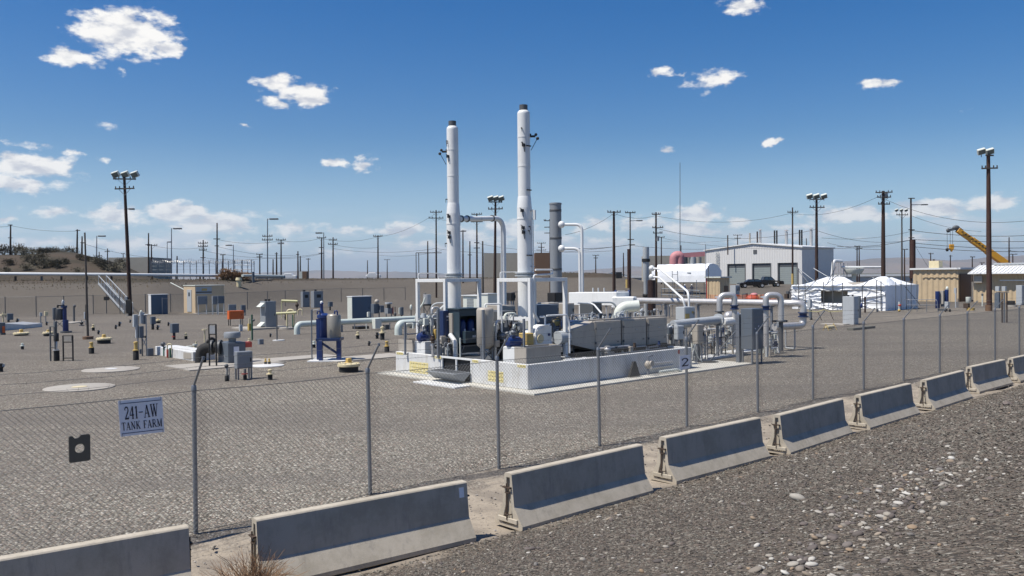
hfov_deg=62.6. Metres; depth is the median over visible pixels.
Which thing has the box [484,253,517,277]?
concrete building
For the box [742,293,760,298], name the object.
red machine
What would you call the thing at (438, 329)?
pipe post
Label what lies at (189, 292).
door
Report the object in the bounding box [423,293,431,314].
stainless tank
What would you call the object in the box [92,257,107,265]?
sagebrush
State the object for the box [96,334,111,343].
raised manhole
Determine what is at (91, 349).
standpipe
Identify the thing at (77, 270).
sagebrush
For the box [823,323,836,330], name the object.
cable drum rack
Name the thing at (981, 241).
power line
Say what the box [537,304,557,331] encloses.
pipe
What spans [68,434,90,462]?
sample port plate
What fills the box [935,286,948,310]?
pump station
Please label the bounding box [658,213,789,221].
power line
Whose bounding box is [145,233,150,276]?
utility pole
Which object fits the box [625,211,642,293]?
utility pole
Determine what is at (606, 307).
piping assembly
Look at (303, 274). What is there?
striped box
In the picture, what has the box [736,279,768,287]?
parked car
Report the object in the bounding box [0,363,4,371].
standpipe
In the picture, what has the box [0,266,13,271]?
sagebrush
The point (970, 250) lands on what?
power line
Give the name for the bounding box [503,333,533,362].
blower
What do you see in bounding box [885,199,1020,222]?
power line
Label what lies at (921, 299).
guard railing
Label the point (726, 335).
valve assembly
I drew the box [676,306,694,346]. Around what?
junction cabinet
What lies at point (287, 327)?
pipe hoop
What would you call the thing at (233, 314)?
door
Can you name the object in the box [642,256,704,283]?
block wall building
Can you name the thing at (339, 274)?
hills
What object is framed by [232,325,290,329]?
concrete pad
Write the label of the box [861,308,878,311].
kerb block
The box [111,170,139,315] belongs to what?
floodlight pole
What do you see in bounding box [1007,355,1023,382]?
concrete barrier
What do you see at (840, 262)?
overhead pipe run
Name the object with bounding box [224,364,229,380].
wrapped riser
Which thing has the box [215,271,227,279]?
tumbleweed
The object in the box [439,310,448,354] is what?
control cabinet
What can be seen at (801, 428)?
concrete barrier
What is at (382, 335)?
standpipe
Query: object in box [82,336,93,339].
pole footing
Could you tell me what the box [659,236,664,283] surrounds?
utility pole
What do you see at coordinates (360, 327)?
valve station
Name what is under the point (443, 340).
piping assembly
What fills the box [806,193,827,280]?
floodlight pole
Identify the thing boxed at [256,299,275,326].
equipment cabinet
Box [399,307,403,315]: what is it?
valve station
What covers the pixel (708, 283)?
scaffold pole
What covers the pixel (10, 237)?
utility pole
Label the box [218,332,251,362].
fan unit
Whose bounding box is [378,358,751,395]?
concrete pad
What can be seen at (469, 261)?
utility pole
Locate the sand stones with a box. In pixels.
[194,369,1018,572]
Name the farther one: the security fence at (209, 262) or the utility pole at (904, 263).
the utility pole at (904, 263)
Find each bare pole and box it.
[84,232,88,335]
[427,241,428,278]
[482,241,483,292]
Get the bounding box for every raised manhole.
[13,329,29,335]
[42,330,52,335]
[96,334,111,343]
[337,358,359,372]
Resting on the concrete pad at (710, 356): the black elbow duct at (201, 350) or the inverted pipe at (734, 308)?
the inverted pipe at (734, 308)
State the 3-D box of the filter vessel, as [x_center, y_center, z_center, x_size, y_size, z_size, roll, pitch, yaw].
[-8.300,1.956,38.232,1.663,2.749,1.550,-1,1,0]
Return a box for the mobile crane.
[946,225,1010,262]
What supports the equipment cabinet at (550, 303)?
on the containment curb
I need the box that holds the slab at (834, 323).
[821,323,848,324]
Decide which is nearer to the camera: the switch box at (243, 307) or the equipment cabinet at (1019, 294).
the switch box at (243, 307)
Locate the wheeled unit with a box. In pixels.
[945,302,950,311]
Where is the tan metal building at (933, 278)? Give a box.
[910,259,973,301]
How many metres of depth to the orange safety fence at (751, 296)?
107.48 m
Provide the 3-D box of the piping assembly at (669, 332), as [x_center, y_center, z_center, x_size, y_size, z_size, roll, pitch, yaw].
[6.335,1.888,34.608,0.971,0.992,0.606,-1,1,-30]
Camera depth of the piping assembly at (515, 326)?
29.84 m
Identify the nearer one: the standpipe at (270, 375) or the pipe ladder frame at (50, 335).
the standpipe at (270, 375)
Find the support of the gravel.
on the ground at (26, 364)
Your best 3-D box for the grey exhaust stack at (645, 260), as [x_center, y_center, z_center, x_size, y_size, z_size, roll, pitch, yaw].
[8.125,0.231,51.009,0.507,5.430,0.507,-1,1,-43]
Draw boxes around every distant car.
[284,273,296,277]
[366,273,380,277]
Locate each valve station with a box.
[0,312,12,321]
[0,322,5,334]
[352,324,368,328]
[367,299,383,317]
[383,323,389,329]
[385,302,393,316]
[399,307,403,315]
[858,296,862,317]
[954,288,957,307]
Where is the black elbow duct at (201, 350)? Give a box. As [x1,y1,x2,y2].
[195,337,222,362]
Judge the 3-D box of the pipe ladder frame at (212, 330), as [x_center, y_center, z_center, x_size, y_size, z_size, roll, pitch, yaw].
[-12.725,2.437,35.840,0.355,1.839,0.070,-1,1,0]
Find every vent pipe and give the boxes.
[533,269,552,276]
[533,277,539,321]
[558,221,583,315]
[558,245,580,316]
[577,302,605,318]
[591,302,616,307]
[649,265,689,306]
[649,274,685,306]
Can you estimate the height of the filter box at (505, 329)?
1.589 m
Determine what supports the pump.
on the ground at (26, 364)
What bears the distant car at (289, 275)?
on the ground at (26, 364)
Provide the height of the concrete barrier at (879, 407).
0.810 m
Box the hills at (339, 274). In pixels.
[172,266,641,279]
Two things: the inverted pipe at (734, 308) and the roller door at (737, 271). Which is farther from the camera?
the roller door at (737, 271)
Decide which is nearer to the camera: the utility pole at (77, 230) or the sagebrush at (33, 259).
the sagebrush at (33, 259)
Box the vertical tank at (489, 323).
[476,303,502,359]
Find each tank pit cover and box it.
[42,383,114,391]
[81,366,139,372]
[253,363,283,367]
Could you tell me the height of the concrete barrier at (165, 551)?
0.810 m
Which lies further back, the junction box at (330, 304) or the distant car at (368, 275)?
the distant car at (368, 275)
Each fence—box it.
[0,297,1023,554]
[1,287,405,316]
[151,258,254,279]
[706,294,774,299]
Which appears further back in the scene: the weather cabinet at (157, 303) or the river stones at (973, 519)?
the weather cabinet at (157, 303)
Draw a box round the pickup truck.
[753,276,784,286]
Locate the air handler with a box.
[461,295,476,306]
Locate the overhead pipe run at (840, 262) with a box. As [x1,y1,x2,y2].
[830,259,880,276]
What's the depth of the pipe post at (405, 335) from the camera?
31.87 m
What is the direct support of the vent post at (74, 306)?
on the ground at (26, 364)
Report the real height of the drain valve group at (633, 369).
0.797 m
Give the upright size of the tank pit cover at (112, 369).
0.105 m
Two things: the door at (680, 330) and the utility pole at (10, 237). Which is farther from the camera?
the utility pole at (10, 237)
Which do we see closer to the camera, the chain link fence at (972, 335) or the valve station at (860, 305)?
the chain link fence at (972, 335)
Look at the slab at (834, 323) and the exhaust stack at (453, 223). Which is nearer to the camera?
the exhaust stack at (453, 223)
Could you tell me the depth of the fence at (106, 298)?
95.57 m
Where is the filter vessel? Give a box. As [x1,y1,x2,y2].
[307,301,350,361]
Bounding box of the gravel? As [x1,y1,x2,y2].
[359,385,1023,575]
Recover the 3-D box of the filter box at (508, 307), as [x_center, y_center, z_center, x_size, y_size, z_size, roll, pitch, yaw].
[-0.420,1.577,34.662,0.750,1.746,0.944,-1,1,-43]
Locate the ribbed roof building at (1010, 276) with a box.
[968,263,1023,302]
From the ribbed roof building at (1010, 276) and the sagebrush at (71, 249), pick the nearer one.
the ribbed roof building at (1010, 276)
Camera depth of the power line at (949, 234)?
123.61 m
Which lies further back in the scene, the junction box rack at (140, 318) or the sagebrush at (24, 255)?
the sagebrush at (24, 255)
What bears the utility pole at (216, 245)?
on the ground at (26, 364)
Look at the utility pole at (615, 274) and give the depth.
119.76 m
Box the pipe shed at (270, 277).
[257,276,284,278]
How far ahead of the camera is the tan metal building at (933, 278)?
107.93 m
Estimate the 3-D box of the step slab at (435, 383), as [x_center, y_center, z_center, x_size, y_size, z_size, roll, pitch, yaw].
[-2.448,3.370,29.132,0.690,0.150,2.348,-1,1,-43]
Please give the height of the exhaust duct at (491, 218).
5.371 m
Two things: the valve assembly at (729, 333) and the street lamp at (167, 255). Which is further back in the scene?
the street lamp at (167, 255)
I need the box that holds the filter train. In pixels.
[553,308,674,356]
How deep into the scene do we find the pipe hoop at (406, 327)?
49.13 m
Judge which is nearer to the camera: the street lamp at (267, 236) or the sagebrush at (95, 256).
the sagebrush at (95, 256)
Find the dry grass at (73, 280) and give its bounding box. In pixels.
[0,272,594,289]
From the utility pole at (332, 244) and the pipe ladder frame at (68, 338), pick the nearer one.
the pipe ladder frame at (68, 338)
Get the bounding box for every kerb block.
[847,326,874,330]
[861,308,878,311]
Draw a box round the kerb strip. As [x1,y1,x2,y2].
[58,321,84,323]
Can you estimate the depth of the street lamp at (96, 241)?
159.80 m
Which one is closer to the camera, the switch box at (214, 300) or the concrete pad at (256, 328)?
the concrete pad at (256, 328)
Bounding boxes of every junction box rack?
[132,310,153,355]
[994,286,1008,322]
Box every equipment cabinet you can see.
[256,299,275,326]
[301,290,309,306]
[311,290,322,307]
[398,338,416,352]
[507,293,515,304]
[537,302,558,313]
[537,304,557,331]
[547,292,562,302]
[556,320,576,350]
[558,303,573,319]
[580,303,601,315]
[843,295,857,324]
[1016,285,1023,304]
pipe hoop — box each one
[279,309,294,329]
[406,323,413,338]
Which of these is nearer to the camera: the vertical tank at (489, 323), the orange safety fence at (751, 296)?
the vertical tank at (489, 323)
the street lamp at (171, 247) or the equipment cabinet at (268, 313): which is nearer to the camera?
the equipment cabinet at (268, 313)
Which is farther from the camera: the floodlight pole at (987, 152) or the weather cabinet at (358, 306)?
the floodlight pole at (987, 152)
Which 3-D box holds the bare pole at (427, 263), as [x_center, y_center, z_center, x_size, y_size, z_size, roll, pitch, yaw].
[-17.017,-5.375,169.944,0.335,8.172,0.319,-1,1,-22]
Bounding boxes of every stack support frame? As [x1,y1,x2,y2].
[415,273,481,354]
[497,272,569,356]
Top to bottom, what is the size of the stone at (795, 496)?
0.114 m
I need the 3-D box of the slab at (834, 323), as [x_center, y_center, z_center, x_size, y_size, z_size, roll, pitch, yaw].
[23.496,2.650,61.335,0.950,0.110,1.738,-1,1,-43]
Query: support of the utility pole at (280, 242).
on the ground at (26, 364)
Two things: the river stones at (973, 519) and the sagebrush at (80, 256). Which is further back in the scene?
the sagebrush at (80, 256)
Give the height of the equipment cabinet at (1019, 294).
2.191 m
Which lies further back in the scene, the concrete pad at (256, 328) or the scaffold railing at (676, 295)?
the scaffold railing at (676, 295)
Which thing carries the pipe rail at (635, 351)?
on the containment curb
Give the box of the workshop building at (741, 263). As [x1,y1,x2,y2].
[703,228,834,284]
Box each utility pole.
[8,225,11,254]
[76,229,79,252]
[80,236,83,253]
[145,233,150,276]
[147,244,156,260]
[198,240,207,278]
[215,223,218,278]
[256,253,262,274]
[276,239,285,274]
[296,251,298,278]
[319,236,325,278]
[328,237,337,277]
[373,235,381,278]
[430,210,441,297]
[460,230,465,282]
[469,241,470,277]
[471,213,482,294]
[544,219,549,292]
[607,210,621,290]
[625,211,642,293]
[652,212,662,297]
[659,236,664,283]
[787,207,797,284]
[854,245,859,281]
[858,248,861,281]
[875,190,892,297]
[903,248,907,281]
[908,198,927,282]
[1008,237,1010,262]
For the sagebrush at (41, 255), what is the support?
on the ground at (26, 364)
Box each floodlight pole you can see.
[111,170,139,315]
[487,195,504,292]
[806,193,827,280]
[895,208,907,284]
[977,147,997,310]
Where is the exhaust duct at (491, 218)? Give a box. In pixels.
[460,215,506,341]
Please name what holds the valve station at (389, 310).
on the ground at (26, 364)
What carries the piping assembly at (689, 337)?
on the ground at (26, 364)
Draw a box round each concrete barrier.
[0,524,192,575]
[247,480,475,575]
[495,444,652,530]
[650,417,770,484]
[765,398,852,454]
[847,383,919,429]
[914,370,972,409]
[965,359,1012,393]
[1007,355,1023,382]
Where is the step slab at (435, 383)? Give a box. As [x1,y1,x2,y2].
[413,380,469,388]
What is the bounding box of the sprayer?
[963,297,974,309]
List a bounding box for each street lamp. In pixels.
[96,235,105,255]
[167,241,170,278]
[171,228,181,278]
[262,218,278,274]
[315,232,323,278]
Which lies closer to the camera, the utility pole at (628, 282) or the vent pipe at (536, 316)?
the vent pipe at (536, 316)
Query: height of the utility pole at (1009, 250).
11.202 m
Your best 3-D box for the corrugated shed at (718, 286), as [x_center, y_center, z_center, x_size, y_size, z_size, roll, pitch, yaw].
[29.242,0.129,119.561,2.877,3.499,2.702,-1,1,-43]
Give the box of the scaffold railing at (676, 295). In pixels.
[661,288,699,305]
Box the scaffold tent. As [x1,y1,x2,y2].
[790,260,920,310]
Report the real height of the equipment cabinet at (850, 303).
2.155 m
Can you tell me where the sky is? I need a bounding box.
[0,0,1023,273]
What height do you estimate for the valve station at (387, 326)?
0.498 m
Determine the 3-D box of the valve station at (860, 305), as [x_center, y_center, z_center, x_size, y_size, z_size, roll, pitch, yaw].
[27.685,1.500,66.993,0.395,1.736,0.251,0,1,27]
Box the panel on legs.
[234,351,252,379]
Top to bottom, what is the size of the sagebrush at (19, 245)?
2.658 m
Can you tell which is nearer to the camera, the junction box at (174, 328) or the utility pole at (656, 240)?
the junction box at (174, 328)
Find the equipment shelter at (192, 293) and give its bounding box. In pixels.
[183,285,226,313]
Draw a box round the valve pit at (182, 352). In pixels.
[155,345,214,360]
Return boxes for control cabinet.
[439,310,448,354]
[741,308,762,364]
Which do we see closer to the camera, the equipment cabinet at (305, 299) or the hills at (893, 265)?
the equipment cabinet at (305, 299)
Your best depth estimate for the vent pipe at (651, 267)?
44.10 m
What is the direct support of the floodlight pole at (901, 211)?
on the ground at (26, 364)
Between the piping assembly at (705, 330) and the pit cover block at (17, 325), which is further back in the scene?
the pit cover block at (17, 325)
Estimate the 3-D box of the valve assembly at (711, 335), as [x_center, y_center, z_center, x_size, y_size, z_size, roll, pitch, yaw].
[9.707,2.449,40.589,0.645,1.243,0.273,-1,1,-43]
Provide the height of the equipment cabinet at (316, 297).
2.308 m
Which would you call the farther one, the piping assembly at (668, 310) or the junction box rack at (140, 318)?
the piping assembly at (668, 310)
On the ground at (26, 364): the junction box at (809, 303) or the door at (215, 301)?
the junction box at (809, 303)
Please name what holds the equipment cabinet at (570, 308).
on the containment curb
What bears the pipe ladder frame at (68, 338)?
on the ground at (26, 364)
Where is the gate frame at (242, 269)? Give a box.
[233,260,251,278]
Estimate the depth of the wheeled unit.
78.97 m
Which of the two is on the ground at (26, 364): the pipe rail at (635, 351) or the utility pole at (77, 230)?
the utility pole at (77, 230)
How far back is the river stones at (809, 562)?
7.85 m
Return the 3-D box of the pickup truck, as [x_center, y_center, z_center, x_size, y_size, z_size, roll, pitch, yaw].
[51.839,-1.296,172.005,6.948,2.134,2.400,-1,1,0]
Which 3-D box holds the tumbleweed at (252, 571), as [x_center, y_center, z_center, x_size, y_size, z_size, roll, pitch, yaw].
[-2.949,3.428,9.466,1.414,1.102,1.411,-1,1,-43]
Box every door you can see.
[187,290,191,311]
[198,296,206,303]
[213,296,217,303]
[218,296,223,302]
[229,305,235,309]
[230,311,242,318]
[238,352,251,367]
[502,306,514,310]
[502,312,515,331]
[678,326,683,338]
[698,325,703,342]
[729,264,744,283]
[754,263,769,279]
[779,263,796,283]
[960,274,970,301]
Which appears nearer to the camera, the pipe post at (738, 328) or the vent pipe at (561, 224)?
the pipe post at (738, 328)
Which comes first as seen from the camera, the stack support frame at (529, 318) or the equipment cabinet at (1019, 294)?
the stack support frame at (529, 318)
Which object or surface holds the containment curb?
on the concrete pad at (618, 381)
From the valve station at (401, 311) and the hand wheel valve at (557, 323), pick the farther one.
the valve station at (401, 311)
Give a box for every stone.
[789,493,803,500]
[940,501,947,505]
[1002,401,1011,405]
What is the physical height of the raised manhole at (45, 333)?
0.480 m
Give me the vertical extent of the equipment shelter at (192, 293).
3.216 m
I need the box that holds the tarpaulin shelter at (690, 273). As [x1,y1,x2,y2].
[652,263,721,294]
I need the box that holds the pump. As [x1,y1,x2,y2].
[161,342,165,355]
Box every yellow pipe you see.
[276,311,296,314]
[281,300,297,317]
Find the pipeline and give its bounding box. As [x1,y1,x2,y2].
[0,272,283,280]
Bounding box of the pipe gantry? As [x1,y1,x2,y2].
[416,252,441,278]
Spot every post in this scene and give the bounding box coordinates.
[73,305,75,320]
[247,315,254,339]
[252,272,254,281]
[273,315,284,340]
[403,321,429,354]
[436,309,439,357]
[449,313,452,355]
[482,310,484,359]
[522,319,524,347]
[710,314,740,362]
[864,297,865,312]
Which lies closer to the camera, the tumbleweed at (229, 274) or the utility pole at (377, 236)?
the tumbleweed at (229, 274)
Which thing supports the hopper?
on the ground at (26, 364)
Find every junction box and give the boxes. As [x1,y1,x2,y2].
[150,317,155,329]
[170,323,178,339]
[239,320,242,331]
[328,302,332,309]
[674,325,683,346]
[692,324,703,360]
[807,299,812,319]
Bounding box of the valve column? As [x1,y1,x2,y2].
[52,300,71,332]
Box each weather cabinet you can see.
[148,294,167,314]
[347,296,371,318]
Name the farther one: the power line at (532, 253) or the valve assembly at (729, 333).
the power line at (532, 253)
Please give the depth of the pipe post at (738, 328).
34.97 m
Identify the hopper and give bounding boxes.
[844,269,863,281]
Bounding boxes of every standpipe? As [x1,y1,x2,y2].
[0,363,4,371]
[88,342,94,353]
[133,341,138,359]
[242,369,247,379]
[266,369,273,379]
[379,326,385,339]
[384,341,388,351]
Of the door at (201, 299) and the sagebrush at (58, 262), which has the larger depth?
the sagebrush at (58, 262)
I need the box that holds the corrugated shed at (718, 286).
[704,276,731,298]
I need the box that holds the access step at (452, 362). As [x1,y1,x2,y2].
[426,356,471,381]
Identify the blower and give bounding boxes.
[415,329,436,353]
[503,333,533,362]
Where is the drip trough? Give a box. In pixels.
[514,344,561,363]
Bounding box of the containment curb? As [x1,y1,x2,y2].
[396,345,691,389]
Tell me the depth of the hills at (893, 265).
10232.85 m
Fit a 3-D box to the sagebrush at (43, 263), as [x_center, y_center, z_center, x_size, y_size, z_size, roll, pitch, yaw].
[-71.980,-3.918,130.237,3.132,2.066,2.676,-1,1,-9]
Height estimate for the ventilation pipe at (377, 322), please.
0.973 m
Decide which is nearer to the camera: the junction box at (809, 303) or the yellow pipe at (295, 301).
the junction box at (809, 303)
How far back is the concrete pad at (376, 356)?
39.29 m
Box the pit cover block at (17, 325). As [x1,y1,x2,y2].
[5,322,41,329]
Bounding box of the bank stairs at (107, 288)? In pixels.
[98,275,132,312]
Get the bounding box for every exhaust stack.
[438,120,462,307]
[515,104,538,331]
[549,202,561,302]
[642,247,649,315]
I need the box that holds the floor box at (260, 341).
[258,339,263,344]
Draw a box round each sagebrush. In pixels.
[0,244,15,254]
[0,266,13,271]
[1,258,17,264]
[8,243,25,254]
[14,246,33,254]
[19,252,34,260]
[19,263,35,269]
[25,256,39,264]
[34,252,49,259]
[35,257,54,268]
[36,246,50,252]
[50,259,66,267]
[62,246,79,252]
[71,267,84,272]
[75,253,84,259]
[89,254,102,263]
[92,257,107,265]
[97,259,111,269]
[105,261,126,272]
[113,258,125,263]
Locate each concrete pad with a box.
[165,358,285,370]
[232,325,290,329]
[264,354,335,360]
[332,353,395,362]
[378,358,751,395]
[700,354,735,358]
[723,349,755,353]
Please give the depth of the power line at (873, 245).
139.26 m
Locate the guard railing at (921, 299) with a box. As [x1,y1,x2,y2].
[904,299,937,311]
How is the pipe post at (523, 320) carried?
on the containment curb
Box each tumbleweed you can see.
[200,542,306,575]
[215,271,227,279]
[218,267,236,279]
[229,270,240,279]
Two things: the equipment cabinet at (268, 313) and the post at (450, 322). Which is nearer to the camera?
the post at (450, 322)
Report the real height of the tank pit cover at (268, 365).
0.090 m
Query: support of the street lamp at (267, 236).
on the ground at (26, 364)
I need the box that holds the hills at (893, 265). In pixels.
[608,255,1023,275]
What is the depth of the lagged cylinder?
49.82 m
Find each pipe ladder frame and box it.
[49,326,55,360]
[62,335,73,360]
[208,324,216,365]
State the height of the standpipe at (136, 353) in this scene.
0.919 m
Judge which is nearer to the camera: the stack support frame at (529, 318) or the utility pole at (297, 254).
the stack support frame at (529, 318)
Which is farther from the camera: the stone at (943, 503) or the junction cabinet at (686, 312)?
the junction cabinet at (686, 312)
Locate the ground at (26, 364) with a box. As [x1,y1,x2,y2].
[0,252,1023,575]
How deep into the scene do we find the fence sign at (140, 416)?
11.73 m
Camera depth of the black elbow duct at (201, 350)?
37.27 m
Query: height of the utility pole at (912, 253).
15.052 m
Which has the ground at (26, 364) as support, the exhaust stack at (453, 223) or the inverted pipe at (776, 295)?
the inverted pipe at (776, 295)
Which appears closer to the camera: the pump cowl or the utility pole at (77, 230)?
the pump cowl
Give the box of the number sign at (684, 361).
[680,355,689,369]
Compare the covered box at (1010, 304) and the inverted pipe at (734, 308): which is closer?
the inverted pipe at (734, 308)
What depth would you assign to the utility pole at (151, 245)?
164.80 m
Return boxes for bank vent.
[236,277,241,286]
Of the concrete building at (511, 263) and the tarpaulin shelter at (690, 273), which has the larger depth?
the concrete building at (511, 263)
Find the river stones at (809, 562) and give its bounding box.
[681,443,1023,575]
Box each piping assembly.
[417,306,440,340]
[430,335,452,356]
[488,319,511,359]
[503,312,533,345]
[546,318,573,354]
[568,291,625,319]
[571,312,598,319]
[596,341,660,355]
[611,297,695,317]
[656,323,678,344]
[678,331,707,358]
[700,326,728,355]
[758,322,779,353]
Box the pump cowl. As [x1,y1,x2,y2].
[525,324,551,345]
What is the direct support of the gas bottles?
on the ground at (26, 364)
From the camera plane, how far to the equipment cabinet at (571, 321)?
32.91 m
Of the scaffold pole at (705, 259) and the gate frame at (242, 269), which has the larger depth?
the gate frame at (242, 269)
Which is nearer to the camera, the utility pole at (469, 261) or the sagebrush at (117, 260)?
the sagebrush at (117, 260)
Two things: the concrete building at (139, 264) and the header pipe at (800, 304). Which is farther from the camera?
the concrete building at (139, 264)
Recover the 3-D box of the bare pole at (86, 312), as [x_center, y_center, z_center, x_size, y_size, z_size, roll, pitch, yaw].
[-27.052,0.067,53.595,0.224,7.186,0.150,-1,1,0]
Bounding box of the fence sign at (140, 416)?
[118,395,163,436]
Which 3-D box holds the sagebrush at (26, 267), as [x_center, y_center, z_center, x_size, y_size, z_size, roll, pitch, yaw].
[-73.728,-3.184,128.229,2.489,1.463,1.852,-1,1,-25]
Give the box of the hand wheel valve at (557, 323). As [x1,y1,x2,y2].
[553,317,559,325]
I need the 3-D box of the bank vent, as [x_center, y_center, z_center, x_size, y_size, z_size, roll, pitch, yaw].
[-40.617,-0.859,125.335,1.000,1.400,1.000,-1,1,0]
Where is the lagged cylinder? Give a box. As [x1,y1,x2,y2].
[647,280,655,315]
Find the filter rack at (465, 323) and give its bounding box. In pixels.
[446,307,480,356]
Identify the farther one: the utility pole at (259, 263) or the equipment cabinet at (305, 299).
the utility pole at (259, 263)
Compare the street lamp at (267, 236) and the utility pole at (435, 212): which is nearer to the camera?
the street lamp at (267, 236)
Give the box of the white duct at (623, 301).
[569,288,639,317]
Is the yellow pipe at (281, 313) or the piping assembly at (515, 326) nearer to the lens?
the piping assembly at (515, 326)
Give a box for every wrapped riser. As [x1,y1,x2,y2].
[52,321,59,360]
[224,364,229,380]
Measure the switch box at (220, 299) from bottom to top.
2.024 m
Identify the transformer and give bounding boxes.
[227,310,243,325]
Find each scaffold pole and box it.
[705,244,705,274]
[708,266,708,305]
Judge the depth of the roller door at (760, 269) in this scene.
195.79 m
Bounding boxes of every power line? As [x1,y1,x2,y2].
[442,247,610,253]
[657,228,811,238]
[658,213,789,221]
[664,238,880,248]
[837,241,904,246]
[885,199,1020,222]
[912,230,1023,235]
[916,243,982,247]
[920,247,1023,251]
[928,240,1023,241]
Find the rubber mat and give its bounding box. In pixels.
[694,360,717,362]
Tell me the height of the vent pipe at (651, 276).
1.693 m
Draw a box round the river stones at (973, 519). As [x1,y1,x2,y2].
[422,396,1023,575]
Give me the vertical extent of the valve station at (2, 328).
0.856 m
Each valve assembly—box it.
[708,326,713,351]
[719,326,726,354]
[724,328,730,349]
[727,326,731,344]
[769,330,776,355]
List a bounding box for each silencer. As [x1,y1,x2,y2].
[723,311,739,317]
[723,317,735,325]
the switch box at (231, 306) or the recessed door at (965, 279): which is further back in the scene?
the recessed door at (965, 279)
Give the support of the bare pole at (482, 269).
on the ground at (26, 364)
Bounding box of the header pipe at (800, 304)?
[634,298,808,349]
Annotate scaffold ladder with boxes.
[672,270,677,297]
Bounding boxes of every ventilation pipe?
[294,315,426,334]
[394,313,426,334]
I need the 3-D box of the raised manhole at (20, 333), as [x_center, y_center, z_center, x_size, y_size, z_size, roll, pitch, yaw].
[-33.772,3.074,58.004,1.010,0.487,1.010,-1,1,-43]
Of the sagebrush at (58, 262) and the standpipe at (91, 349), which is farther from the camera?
the sagebrush at (58, 262)
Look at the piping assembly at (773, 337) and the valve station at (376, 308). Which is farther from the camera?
the valve station at (376, 308)
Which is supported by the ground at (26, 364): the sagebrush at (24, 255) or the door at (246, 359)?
the sagebrush at (24, 255)
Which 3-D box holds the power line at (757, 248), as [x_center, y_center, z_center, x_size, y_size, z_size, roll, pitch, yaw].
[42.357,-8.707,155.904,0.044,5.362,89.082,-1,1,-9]
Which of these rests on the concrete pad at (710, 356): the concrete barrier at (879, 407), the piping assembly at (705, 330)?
the piping assembly at (705, 330)
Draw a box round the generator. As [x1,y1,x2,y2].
[730,285,739,296]
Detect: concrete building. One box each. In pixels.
[108,257,170,279]
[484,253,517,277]
[534,253,548,273]
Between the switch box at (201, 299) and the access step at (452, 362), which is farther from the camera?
the switch box at (201, 299)
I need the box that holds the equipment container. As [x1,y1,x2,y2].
[481,293,496,306]
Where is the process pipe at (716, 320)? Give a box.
[670,314,723,355]
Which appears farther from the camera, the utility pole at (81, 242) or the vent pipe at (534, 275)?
the utility pole at (81, 242)
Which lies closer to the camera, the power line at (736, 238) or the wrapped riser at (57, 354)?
the wrapped riser at (57, 354)
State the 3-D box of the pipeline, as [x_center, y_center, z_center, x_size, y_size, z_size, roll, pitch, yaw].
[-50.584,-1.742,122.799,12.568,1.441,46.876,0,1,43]
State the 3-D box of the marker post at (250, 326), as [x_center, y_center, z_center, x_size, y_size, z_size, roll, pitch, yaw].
[-15.752,2.380,50.898,0.460,1.544,0.254,0,1,24]
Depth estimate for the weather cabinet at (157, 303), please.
91.47 m
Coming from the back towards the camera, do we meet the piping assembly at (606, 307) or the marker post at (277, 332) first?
the piping assembly at (606, 307)
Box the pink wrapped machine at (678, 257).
[669,251,704,264]
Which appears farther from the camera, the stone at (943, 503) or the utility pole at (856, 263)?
the utility pole at (856, 263)
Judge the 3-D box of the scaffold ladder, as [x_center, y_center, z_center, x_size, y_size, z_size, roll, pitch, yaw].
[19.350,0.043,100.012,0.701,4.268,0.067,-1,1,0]
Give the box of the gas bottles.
[166,343,171,357]
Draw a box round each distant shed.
[624,276,641,279]
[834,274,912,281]
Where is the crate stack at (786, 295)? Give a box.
[784,288,790,298]
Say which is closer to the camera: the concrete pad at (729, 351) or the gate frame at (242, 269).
the concrete pad at (729, 351)
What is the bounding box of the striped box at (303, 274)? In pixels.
[299,271,307,278]
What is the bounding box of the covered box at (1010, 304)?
[1008,301,1016,306]
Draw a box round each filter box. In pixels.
[487,305,514,310]
[494,310,515,331]
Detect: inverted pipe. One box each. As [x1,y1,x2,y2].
[715,292,738,352]
[760,292,785,356]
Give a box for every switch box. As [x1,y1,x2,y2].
[197,296,206,314]
[212,296,217,314]
[217,296,223,314]
[228,304,235,310]
[240,305,245,315]
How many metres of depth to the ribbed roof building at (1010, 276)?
102.58 m
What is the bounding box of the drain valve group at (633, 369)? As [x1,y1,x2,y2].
[628,354,681,376]
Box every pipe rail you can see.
[546,314,569,352]
[605,347,666,355]
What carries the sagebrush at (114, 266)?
on the ground at (26, 364)

